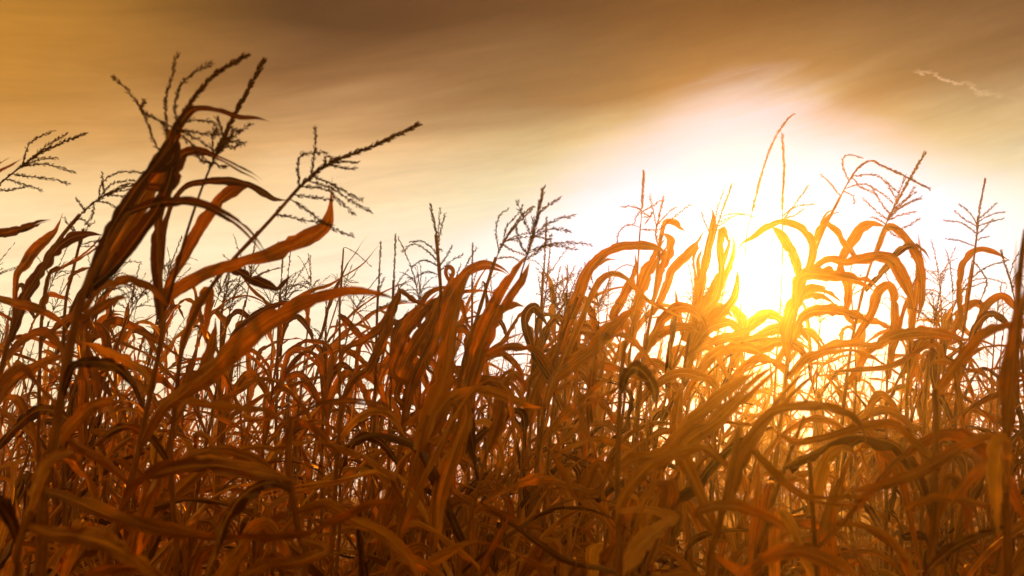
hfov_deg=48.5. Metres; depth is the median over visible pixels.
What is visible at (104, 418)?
corn plant
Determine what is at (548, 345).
corn plant
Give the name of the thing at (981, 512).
corn plant
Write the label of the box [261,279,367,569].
corn plant
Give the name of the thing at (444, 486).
corn plant
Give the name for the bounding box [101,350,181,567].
corn plant
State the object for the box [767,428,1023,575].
corn plant
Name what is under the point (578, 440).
corn plant
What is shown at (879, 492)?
corn plant
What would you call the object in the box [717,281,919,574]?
corn plant
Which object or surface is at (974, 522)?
corn plant
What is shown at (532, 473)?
corn plant
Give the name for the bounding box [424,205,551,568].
corn plant
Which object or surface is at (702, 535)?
corn plant
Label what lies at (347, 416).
corn plant
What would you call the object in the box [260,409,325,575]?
corn plant
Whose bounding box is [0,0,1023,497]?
sky
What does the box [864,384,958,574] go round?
corn plant
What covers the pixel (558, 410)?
corn plant
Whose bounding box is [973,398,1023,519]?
corn plant
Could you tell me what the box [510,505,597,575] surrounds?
corn plant
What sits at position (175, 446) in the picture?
corn plant
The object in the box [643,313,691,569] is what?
corn plant
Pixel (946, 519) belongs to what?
corn plant
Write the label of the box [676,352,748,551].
corn plant
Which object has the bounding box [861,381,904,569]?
corn plant
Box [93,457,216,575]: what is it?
corn plant
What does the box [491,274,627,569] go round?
corn plant
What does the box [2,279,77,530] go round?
corn plant
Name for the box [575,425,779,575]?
corn plant
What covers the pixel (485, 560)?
corn plant
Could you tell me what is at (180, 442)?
corn plant
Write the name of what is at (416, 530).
corn plant
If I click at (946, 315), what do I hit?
corn plant
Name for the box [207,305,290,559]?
corn plant
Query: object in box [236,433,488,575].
corn plant
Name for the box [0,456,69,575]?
corn plant
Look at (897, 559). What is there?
corn plant
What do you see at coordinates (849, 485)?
corn plant
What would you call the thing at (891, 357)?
corn plant
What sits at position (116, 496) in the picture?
corn plant
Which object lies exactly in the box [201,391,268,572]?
corn plant
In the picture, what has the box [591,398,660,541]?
corn plant
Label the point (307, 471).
corn plant
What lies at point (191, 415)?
corn plant
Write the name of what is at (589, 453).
corn plant
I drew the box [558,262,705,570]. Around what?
corn plant
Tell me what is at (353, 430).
corn plant
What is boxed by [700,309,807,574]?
corn plant
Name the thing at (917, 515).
corn plant
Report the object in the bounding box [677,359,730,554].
corn plant
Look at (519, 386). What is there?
corn plant
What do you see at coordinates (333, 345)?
corn plant
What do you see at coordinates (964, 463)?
corn plant
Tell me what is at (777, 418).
corn plant
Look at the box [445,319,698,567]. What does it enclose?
corn plant
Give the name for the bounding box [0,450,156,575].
corn plant
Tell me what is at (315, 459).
corn plant
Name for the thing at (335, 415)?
corn plant
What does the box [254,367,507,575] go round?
corn plant
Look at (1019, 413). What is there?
corn plant
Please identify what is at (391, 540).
corn plant
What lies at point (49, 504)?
corn plant
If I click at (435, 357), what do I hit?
corn plant
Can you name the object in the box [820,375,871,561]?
corn plant
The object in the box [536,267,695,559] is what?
corn plant
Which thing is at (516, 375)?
corn plant
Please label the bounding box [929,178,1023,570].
corn plant
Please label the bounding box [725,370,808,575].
corn plant
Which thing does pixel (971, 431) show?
corn plant
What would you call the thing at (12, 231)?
corn plant
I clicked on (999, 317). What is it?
corn plant
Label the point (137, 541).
corn plant
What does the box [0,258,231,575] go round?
corn plant
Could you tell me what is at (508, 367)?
corn plant
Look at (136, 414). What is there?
corn plant
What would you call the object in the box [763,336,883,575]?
corn plant
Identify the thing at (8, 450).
corn plant
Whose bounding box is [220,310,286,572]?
corn plant
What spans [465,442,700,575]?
corn plant
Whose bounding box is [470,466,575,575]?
corn plant
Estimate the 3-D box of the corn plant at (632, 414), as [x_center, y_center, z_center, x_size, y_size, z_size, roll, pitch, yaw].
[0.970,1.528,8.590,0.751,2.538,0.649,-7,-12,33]
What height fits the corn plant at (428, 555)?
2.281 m
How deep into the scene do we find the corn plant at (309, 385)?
5.00 m
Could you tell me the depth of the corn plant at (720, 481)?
9.94 m
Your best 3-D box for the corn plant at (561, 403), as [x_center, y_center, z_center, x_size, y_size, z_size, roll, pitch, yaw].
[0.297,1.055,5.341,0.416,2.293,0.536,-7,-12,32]
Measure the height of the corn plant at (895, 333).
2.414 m
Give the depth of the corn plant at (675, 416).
3.02 m
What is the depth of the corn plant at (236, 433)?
7.31 m
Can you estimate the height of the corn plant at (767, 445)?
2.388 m
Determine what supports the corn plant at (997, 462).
on the ground
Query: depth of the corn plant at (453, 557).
6.47 m
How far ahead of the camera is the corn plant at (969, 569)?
2.56 m
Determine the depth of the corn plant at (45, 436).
4.37 m
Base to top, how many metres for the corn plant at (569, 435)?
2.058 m
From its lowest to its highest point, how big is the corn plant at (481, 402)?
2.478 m
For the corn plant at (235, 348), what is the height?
2.092 m
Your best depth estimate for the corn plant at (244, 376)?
4.91 m
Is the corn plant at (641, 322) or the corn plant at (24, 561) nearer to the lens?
the corn plant at (24, 561)
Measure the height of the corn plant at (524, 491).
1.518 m
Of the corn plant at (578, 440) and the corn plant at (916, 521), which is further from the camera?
the corn plant at (578, 440)
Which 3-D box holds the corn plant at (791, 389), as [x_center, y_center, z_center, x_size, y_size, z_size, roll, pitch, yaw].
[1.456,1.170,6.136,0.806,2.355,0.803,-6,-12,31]
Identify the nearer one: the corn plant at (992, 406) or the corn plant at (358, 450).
the corn plant at (992, 406)
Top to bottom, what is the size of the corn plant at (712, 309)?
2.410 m
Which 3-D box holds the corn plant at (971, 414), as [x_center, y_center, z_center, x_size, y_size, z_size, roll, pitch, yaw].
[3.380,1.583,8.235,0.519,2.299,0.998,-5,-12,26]
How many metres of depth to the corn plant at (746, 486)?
3.48 m
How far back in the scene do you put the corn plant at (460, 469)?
9.80 m
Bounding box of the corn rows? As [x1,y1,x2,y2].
[0,349,1023,575]
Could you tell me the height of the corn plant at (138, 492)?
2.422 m
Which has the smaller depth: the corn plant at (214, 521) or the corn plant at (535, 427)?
the corn plant at (214, 521)
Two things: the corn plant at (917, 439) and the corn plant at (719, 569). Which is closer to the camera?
the corn plant at (719, 569)
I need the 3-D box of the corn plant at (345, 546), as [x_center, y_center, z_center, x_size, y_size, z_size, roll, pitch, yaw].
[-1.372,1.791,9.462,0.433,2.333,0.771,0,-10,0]
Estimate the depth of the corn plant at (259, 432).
8.96 m
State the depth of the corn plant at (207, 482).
8.52 m
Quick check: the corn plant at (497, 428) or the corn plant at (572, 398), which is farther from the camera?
the corn plant at (572, 398)
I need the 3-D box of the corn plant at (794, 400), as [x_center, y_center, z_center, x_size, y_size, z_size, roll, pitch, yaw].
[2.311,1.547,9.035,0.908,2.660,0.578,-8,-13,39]
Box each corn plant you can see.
[0,51,398,575]
[0,130,88,237]
[0,170,143,570]
[0,242,77,511]
[0,248,114,547]
[0,255,225,575]
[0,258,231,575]
[0,260,169,575]
[0,266,269,570]
[0,303,66,575]
[0,321,32,502]
[0,329,103,536]
[0,340,43,569]
[0,347,102,564]
[0,353,61,538]
[0,437,98,575]
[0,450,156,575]
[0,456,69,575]
[1,330,20,475]
[1,497,252,575]
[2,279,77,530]
[4,516,95,575]
[6,307,75,525]
[16,396,136,562]
[20,368,77,549]
[22,429,108,575]
[25,247,266,575]
[33,235,100,575]
[36,267,348,575]
[46,445,164,575]
[48,328,155,518]
[53,284,169,547]
[59,216,97,575]
[67,57,397,564]
[76,383,127,522]
[77,275,155,573]
[79,341,204,561]
[83,517,349,575]
[84,316,199,547]
[88,304,164,563]
[91,121,422,575]
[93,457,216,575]
[95,236,233,568]
[96,309,201,540]
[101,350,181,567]
[103,354,161,498]
[103,400,254,575]
[111,341,153,507]
[120,354,206,574]
[122,273,270,573]
[122,444,345,575]
[129,319,283,572]
[135,317,211,562]
[160,357,285,575]
[160,406,205,565]
[168,274,271,563]
[177,397,418,575]
[179,231,378,575]
[181,485,300,575]
[182,359,263,570]
[201,289,349,569]
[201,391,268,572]
[202,516,287,575]
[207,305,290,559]
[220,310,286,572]
[221,377,637,575]
[223,514,413,575]
[226,367,273,558]
[229,258,330,575]
[231,333,352,575]
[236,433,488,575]
[238,237,417,575]
[244,252,354,564]
[245,273,403,574]
[250,264,412,575]
[254,263,554,575]
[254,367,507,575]
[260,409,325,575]
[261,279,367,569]
[262,381,355,575]
[265,387,337,548]
[268,263,522,572]
[270,379,345,555]
[274,301,373,566]
[274,356,332,575]
[277,282,428,575]
[277,354,341,575]
[284,353,395,575]
[293,289,504,575]
[300,265,464,575]
[305,357,407,572]
[312,389,369,573]
[321,296,432,566]
[322,380,359,562]
[325,247,530,575]
[325,309,414,561]
[327,240,428,507]
[332,328,514,575]
[333,359,428,516]
[334,247,372,575]
[334,258,548,575]
[334,377,392,568]
[339,203,473,569]
[339,355,404,574]
[342,346,500,573]
[343,234,435,575]
[350,475,423,569]
[352,237,533,560]
[383,366,432,493]
[396,350,461,553]
[403,315,480,560]
[408,184,592,575]
[413,432,564,575]
[419,414,496,569]
[421,239,631,571]
[422,243,524,564]
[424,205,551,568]
[424,341,513,575]
[424,453,636,575]
[429,381,505,570]
[430,259,520,574]
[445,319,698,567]
[447,352,549,566]
[453,314,553,540]
[455,365,544,549]
[462,376,574,555]
[462,436,599,555]
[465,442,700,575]
[467,408,794,575]
[467,499,575,574]
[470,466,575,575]
[472,411,506,500]
[473,347,532,565]
[476,266,622,562]
[478,515,510,575]
[482,417,533,566]
[484,358,609,536]
[487,216,586,569]
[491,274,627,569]
[492,292,649,554]
[497,328,545,565]
[499,266,654,554]
[510,420,780,575]
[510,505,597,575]
[512,280,667,559]
[514,390,605,528]
[514,395,564,546]
[514,405,560,473]
[517,264,617,543]
[521,241,666,558]
[528,382,694,575]
[534,265,688,541]
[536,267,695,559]
[536,341,760,575]
[542,266,688,569]
[543,311,625,528]
[547,278,615,540]
[549,543,585,575]
[553,313,661,542]
[554,356,630,514]
[557,276,722,557]
[557,386,641,514]
[557,392,627,538]
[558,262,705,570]
[558,385,610,537]
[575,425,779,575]
[578,169,701,568]
[579,264,807,573]
[589,295,707,573]
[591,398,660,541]
[611,390,654,516]
[613,353,682,568]
[613,358,887,575]
[621,300,801,575]
[621,347,685,568]
[621,414,869,575]
[627,393,668,567]
[629,404,677,567]
[630,183,779,575]
[630,193,719,574]
[633,351,729,573]
[635,266,799,573]
[636,320,746,561]
[636,494,867,575]
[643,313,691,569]
[658,363,724,566]
[668,360,774,574]
[675,351,750,562]
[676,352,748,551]
[676,355,762,570]
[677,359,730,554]
[680,283,814,569]
[685,352,755,572]
[691,112,815,567]
[697,363,761,568]
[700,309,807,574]
[714,316,799,542]
[714,563,784,575]
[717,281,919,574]
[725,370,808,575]
[737,380,783,575]
[738,154,930,575]
[738,323,834,563]
[748,341,855,573]
[748,415,929,575]
[753,355,915,548]
[762,373,798,574]
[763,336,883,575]
[763,380,812,571]
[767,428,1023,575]
[769,133,830,575]
[769,321,1023,575]
[774,296,854,569]
[789,370,852,574]
[791,505,925,575]
[808,353,915,573]
[809,256,930,575]
[809,268,1019,573]
[809,367,899,560]
[812,433,918,575]
[819,249,1023,575]
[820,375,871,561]
[825,265,968,575]
[835,151,968,572]
[837,382,888,573]
[838,350,904,573]
[842,229,1023,575]
[842,243,999,573]
[842,372,888,571]
[861,274,1023,575]
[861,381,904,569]
[863,233,979,575]
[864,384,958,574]
[871,324,949,568]
[874,360,992,570]
[878,438,1023,575]
[878,509,1023,575]
[879,351,904,574]
[888,239,1018,573]
[893,280,1019,571]
[897,311,985,561]
[897,327,972,562]
[897,339,1022,557]
[902,325,984,558]
[916,259,1008,569]
[916,296,1015,549]
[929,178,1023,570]
[931,373,1020,557]
[935,423,1023,575]
[941,337,1018,549]
[943,341,995,563]
[943,367,990,575]
[948,364,1000,561]
[948,510,1023,545]
[953,445,1023,575]
[954,371,1020,568]
[966,425,1023,501]
[968,249,1023,398]
[968,439,1023,563]
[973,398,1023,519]
[978,276,1023,535]
[989,286,1022,552]
[994,446,1014,559]
[1012,341,1023,555]
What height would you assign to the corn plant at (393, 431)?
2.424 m
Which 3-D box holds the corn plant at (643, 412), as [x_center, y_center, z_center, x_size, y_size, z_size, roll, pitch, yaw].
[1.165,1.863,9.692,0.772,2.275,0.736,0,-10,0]
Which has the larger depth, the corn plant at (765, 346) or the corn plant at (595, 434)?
the corn plant at (595, 434)
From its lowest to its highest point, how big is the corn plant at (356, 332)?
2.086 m
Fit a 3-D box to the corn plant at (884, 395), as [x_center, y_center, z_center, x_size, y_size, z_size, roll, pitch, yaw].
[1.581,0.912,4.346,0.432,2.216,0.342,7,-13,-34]
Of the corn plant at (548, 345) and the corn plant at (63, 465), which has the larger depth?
the corn plant at (548, 345)
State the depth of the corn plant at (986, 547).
5.56 m
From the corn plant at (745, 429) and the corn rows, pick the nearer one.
the corn plant at (745, 429)
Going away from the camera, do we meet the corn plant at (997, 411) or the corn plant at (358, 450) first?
the corn plant at (997, 411)
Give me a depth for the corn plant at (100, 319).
4.18 m
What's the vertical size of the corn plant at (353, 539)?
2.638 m
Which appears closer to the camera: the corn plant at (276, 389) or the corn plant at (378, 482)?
the corn plant at (276, 389)
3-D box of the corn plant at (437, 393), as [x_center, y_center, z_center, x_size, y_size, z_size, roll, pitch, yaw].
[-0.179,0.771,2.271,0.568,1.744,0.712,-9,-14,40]
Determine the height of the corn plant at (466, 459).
2.144 m
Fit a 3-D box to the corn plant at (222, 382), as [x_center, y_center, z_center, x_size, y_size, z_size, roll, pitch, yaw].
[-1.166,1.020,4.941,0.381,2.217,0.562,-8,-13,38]
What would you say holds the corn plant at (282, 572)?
on the ground
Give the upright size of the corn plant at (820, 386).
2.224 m
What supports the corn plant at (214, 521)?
on the ground
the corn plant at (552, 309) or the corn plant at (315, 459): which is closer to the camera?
the corn plant at (552, 309)
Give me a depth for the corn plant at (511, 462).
8.10 m
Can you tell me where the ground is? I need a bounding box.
[19,498,1022,575]
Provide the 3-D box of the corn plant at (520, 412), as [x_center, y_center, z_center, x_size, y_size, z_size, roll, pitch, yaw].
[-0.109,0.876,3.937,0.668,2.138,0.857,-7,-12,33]
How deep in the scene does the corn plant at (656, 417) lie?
4.78 m
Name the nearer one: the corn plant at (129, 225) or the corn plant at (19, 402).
the corn plant at (129, 225)
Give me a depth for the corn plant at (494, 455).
9.44 m
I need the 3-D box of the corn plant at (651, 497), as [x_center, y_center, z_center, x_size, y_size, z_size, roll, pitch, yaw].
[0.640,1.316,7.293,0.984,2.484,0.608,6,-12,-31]
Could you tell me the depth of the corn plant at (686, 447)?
1.80 m
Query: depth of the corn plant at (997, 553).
2.85 m
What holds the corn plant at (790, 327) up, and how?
on the ground
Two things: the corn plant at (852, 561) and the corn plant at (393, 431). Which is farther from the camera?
the corn plant at (393, 431)
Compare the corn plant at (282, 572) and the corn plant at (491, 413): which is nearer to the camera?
the corn plant at (282, 572)
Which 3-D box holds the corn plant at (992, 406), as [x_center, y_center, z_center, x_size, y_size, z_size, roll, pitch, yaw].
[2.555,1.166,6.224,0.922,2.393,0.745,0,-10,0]
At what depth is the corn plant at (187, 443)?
4.28 m
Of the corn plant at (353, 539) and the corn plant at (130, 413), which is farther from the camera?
the corn plant at (130, 413)
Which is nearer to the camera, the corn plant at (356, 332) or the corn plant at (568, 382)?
the corn plant at (356, 332)
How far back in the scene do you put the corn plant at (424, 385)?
6.34 m
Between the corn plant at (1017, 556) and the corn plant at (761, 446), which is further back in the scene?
the corn plant at (761, 446)
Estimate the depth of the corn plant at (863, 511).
9.71 m
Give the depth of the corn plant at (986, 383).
9.73 m
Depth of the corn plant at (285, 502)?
7.90 m
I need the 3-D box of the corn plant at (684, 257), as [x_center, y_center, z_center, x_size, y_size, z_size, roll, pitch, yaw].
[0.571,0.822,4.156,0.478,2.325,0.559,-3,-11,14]
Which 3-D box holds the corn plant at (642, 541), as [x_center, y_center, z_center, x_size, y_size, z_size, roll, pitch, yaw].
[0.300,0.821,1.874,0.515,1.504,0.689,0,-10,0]
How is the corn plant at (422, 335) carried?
on the ground
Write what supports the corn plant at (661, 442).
on the ground
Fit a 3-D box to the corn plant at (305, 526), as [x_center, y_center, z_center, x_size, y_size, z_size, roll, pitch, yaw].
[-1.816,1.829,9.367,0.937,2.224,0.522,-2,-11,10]
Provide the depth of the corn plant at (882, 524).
9.41 m
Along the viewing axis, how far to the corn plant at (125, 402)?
8.11 m
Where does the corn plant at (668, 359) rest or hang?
on the ground
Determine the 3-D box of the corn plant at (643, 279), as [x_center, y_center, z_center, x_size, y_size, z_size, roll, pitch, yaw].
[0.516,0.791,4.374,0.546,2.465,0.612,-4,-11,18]
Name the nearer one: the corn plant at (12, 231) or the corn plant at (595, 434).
the corn plant at (12, 231)
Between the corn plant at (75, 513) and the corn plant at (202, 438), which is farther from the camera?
the corn plant at (202, 438)
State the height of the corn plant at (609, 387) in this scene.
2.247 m
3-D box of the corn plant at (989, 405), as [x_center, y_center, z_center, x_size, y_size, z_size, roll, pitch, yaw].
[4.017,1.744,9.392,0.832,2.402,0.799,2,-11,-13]
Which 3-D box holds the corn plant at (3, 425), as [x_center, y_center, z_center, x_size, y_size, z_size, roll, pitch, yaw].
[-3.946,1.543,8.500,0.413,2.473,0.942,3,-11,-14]
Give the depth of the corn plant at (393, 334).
4.60 m
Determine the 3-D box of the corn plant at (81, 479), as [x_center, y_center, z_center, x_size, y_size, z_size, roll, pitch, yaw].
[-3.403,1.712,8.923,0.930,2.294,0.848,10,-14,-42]
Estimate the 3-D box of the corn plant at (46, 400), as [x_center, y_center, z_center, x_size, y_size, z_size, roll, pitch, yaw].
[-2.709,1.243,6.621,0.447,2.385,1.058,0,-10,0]
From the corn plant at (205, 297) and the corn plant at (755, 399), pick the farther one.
the corn plant at (755, 399)
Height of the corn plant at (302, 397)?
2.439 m
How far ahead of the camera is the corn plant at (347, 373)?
4.59 m
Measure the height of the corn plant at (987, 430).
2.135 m
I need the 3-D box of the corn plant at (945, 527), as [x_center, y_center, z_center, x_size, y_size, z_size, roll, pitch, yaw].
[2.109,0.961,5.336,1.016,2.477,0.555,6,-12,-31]
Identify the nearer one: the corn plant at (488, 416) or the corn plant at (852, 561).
the corn plant at (852, 561)
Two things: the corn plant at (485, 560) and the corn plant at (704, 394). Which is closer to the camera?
the corn plant at (485, 560)
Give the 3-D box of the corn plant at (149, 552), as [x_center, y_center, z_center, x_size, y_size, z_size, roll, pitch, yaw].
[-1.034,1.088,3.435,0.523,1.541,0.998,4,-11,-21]
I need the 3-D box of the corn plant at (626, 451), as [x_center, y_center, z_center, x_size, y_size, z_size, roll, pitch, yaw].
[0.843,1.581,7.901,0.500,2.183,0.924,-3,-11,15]
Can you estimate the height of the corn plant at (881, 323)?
2.257 m
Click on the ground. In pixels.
(499, 520)
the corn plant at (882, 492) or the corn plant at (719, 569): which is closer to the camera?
the corn plant at (719, 569)
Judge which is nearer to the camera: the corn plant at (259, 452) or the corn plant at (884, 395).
the corn plant at (884, 395)
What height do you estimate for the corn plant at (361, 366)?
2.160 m
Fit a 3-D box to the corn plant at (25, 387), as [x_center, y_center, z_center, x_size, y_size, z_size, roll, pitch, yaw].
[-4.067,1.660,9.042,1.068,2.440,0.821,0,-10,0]
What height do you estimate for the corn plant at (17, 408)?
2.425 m
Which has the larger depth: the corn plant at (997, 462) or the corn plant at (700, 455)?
the corn plant at (700, 455)
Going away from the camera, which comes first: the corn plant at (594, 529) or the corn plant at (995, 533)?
the corn plant at (995, 533)
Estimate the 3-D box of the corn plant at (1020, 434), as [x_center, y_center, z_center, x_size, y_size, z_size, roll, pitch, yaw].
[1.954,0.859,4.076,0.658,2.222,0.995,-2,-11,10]
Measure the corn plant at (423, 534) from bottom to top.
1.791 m
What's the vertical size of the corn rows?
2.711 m
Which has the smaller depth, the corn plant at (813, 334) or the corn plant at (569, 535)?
the corn plant at (569, 535)
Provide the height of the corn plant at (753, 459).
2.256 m
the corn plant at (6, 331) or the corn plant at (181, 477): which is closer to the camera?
the corn plant at (6, 331)
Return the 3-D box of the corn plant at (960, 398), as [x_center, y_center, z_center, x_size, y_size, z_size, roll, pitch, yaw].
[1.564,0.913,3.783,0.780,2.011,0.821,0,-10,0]
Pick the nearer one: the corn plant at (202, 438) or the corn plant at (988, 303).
the corn plant at (988, 303)
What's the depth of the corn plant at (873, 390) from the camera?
5.55 m
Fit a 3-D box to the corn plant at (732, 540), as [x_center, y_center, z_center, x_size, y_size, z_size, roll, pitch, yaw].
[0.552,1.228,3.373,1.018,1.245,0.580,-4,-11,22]
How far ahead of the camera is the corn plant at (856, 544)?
5.11 m
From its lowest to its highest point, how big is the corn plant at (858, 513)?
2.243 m
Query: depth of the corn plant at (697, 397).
8.52 m
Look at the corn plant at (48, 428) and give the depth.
8.23 m
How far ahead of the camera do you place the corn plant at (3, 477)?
5.05 m
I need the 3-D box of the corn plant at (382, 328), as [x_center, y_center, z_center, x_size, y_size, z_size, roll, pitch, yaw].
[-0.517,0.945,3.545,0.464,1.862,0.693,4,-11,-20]
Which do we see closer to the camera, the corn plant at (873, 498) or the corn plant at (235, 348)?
the corn plant at (235, 348)
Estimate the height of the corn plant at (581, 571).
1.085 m
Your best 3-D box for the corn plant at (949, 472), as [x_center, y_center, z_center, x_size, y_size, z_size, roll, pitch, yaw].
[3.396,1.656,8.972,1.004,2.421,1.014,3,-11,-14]
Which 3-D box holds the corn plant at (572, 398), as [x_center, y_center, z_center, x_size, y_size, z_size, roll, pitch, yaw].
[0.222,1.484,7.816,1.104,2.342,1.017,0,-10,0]
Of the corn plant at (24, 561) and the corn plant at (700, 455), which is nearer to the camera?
the corn plant at (24, 561)
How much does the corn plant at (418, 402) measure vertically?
2.284 m
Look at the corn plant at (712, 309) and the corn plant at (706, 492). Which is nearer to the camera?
the corn plant at (712, 309)
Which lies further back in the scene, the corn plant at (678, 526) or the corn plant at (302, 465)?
the corn plant at (302, 465)
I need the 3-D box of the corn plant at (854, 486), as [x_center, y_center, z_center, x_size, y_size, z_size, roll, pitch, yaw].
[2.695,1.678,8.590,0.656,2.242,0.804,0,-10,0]
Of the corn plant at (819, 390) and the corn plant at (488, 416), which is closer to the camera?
the corn plant at (819, 390)
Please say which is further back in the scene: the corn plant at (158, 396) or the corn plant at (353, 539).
the corn plant at (158, 396)
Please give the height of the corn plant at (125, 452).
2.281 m
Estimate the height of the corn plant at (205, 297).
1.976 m
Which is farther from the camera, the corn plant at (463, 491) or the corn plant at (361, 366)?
the corn plant at (463, 491)
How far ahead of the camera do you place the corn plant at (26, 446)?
7.67 m
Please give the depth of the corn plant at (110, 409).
5.05 m
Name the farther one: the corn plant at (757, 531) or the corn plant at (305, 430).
the corn plant at (305, 430)
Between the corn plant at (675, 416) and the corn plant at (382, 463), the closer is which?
the corn plant at (675, 416)
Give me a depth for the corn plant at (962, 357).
1.96 m
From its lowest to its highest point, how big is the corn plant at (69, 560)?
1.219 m
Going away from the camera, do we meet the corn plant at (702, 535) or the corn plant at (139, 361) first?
the corn plant at (702, 535)
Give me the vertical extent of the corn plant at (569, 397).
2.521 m
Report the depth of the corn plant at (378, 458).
6.54 m
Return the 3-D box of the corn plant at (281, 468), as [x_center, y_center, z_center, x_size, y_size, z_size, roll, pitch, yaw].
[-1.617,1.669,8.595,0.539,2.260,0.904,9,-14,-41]
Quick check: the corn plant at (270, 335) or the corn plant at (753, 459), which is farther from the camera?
the corn plant at (753, 459)
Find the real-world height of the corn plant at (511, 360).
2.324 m
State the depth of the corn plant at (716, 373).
5.74 m
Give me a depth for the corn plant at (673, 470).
10.00 m
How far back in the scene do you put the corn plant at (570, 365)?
3.80 m
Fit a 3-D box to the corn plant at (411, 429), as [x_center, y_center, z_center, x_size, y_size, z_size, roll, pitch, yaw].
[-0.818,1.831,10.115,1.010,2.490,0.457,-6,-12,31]
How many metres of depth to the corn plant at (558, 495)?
9.59 m
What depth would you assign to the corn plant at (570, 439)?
6.73 m
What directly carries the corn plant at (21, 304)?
on the ground
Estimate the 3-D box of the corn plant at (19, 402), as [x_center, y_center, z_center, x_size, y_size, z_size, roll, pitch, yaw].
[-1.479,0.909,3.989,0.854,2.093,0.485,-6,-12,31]
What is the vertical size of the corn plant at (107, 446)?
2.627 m
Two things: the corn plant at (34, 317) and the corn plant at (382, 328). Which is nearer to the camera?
the corn plant at (382, 328)
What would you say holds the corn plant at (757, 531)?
on the ground
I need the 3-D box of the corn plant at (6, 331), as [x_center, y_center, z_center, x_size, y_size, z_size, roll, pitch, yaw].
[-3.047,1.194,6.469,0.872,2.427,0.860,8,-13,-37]
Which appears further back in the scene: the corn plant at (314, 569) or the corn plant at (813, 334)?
the corn plant at (813, 334)
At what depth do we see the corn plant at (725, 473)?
9.10 m
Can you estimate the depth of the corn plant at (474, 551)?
3.65 m
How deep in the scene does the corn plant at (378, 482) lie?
9.40 m
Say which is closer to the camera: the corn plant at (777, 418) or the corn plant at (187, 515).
the corn plant at (187, 515)
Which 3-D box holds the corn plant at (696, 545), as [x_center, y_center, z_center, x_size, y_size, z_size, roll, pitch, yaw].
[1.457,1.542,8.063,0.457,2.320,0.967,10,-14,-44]
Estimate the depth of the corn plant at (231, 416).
4.61 m
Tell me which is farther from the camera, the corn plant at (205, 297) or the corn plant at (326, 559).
the corn plant at (326, 559)
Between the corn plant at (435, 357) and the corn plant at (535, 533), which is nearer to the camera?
the corn plant at (535, 533)
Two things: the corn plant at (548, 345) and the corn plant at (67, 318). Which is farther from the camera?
the corn plant at (548, 345)
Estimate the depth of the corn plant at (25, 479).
3.30 m
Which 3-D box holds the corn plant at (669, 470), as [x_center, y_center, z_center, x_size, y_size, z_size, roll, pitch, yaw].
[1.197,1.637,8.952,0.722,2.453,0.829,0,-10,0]
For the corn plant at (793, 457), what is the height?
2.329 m
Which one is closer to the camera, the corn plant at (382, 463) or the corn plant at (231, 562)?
the corn plant at (231, 562)
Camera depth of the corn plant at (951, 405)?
6.14 m
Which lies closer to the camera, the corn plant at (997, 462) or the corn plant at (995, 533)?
the corn plant at (997, 462)
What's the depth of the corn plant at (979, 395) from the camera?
8.22 m
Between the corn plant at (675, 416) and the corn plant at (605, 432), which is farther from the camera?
the corn plant at (605, 432)
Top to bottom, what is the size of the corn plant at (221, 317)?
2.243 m
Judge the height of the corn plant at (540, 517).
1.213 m
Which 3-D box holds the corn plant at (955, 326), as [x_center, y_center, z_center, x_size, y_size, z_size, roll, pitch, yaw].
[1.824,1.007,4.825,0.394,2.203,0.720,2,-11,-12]
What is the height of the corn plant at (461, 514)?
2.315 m
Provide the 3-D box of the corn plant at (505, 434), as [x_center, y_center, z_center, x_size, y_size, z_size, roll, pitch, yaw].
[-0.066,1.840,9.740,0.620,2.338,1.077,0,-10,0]
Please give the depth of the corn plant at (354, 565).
4.18 m

